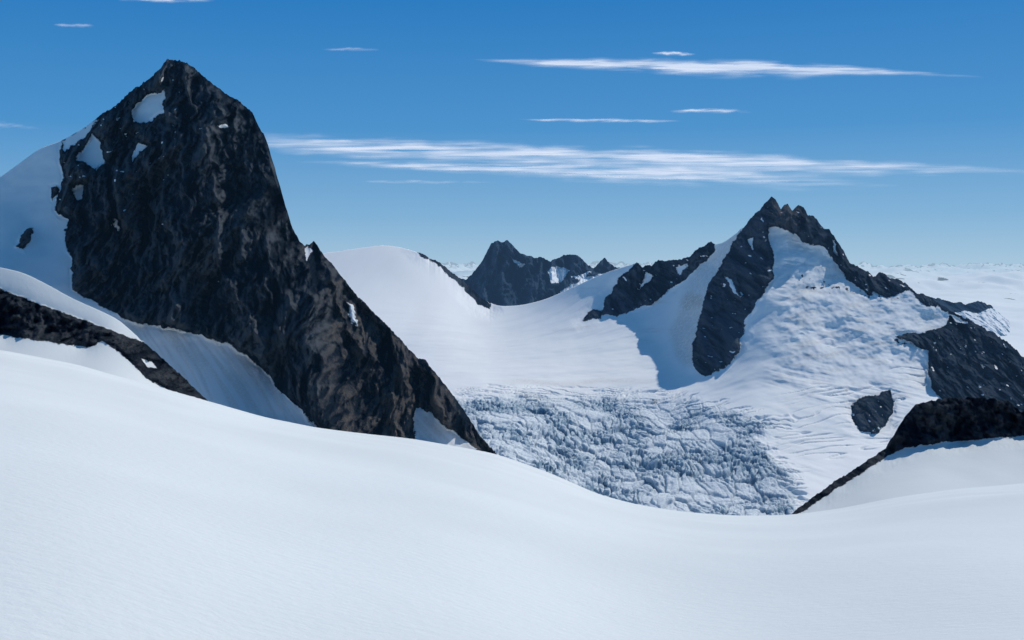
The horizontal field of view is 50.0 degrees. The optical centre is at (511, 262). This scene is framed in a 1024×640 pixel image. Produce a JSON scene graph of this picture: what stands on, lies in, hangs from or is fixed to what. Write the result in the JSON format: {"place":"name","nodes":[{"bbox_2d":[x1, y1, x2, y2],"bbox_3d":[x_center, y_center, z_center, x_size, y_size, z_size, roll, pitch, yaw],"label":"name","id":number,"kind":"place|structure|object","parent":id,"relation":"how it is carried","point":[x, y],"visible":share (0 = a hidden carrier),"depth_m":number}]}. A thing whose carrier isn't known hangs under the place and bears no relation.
{"place":"outdoors","nodes":[
{"label":"outdoors","id":0,"kind":"place"},
{"bbox_2d":[0,268,207,400],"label":"rock ridge","id":1,"kind":"object","parent":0,"point":[38,318],"visible":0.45,"depth_m":866.60},
{"bbox_2d":[0,59,495,453],"bbox_3d":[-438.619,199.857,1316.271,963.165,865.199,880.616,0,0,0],"label":"rocky mountain","id":2,"kind":"structure","parent":0,"point":[152,213],"depth_m":1092.18},
{"bbox_2d":[0,350,1023,639],"bbox_3d":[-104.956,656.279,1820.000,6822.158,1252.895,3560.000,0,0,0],"label":"snow field","id":3,"kind":"structure","parent":0,"point":[132,510],"depth_m":211.84},
{"bbox_2d":[0,0,1023,266],"label":"sky","id":4,"kind":"structure","parent":0,"point":[363,73]},
{"bbox_2d":[458,240,619,305],"bbox_3d":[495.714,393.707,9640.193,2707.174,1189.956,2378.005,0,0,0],"label":"rocky mountain","id":5,"kind":"structure","parent":0,"point":[506,273],"depth_m":9590.82},
{"bbox_2d":[386,164,771,180],"bbox_3d":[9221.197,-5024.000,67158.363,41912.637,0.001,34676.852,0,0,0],"label":"cloud","id":6,"kind":"structure","parent":0,"point":[660,173],"depth_m":60663.45},
{"bbox_2d":[280,140,904,168],"bbox_3d":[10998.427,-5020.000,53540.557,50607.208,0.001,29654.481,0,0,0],"label":"cloud","id":7,"kind":"structure","parent":0,"point":[683,158],"depth_m":51542.77},
{"bbox_2d":[543,119,648,121],"bbox_3d":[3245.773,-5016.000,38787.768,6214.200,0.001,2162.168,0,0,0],"label":"cloud","id":8,"kind":"structure","parent":0,"point":[587,120],"depth_m":38798.73},
{"bbox_2d":[444,376,824,515],"bbox_3d":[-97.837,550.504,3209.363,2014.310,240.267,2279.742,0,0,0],"label":"glacier","id":9,"kind":"object","parent":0,"point":[676,444],"visible":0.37,"depth_m":3320.26},
{"bbox_2d":[323,196,1023,488],"bbox_3d":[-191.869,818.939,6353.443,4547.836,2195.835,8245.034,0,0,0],"label":"snowy mountain","id":10,"kind":"structure","parent":0,"point":[771,304],"depth_m":4334.34},
{"bbox_2d":[661,52,685,54],"bbox_3d":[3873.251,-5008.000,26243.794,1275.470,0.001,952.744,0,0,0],"label":"cloud","id":11,"kind":"structure","parent":0,"point":[667,53],"depth_m":26312.90},
{"bbox_2d":[683,109,730,111],"bbox_3d":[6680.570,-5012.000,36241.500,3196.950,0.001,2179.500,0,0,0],"label":"cloud","id":12,"kind":"structure","parent":0,"point":[709,110],"depth_m":36215.61},
{"bbox_2d":[536,60,900,73],"bbox_3d":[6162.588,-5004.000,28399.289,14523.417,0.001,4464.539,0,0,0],"label":"cloud","id":13,"kind":"structure","parent":0,"point":[697,67],"depth_m":28036.63},
{"bbox_2d":[441,261,1023,356],"bbox_3d":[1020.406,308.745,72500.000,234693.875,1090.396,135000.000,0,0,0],"label":"icefield","id":14,"kind":"structure","parent":0,"point":[999,287],"depth_m":18365.95},
{"bbox_2d":[932,297,1009,335],"bbox_3d":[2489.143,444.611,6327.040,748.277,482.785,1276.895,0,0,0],"label":"snow patch","id":15,"kind":"object","parent":14,"relation":"on","point":[987,317],"visible":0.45,"depth_m":6204.31},
{"bbox_2d":[792,397,1023,513],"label":"rock ridge","id":16,"kind":"object","parent":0,"point":[938,444],"visible":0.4,"depth_m":833.83}
]}

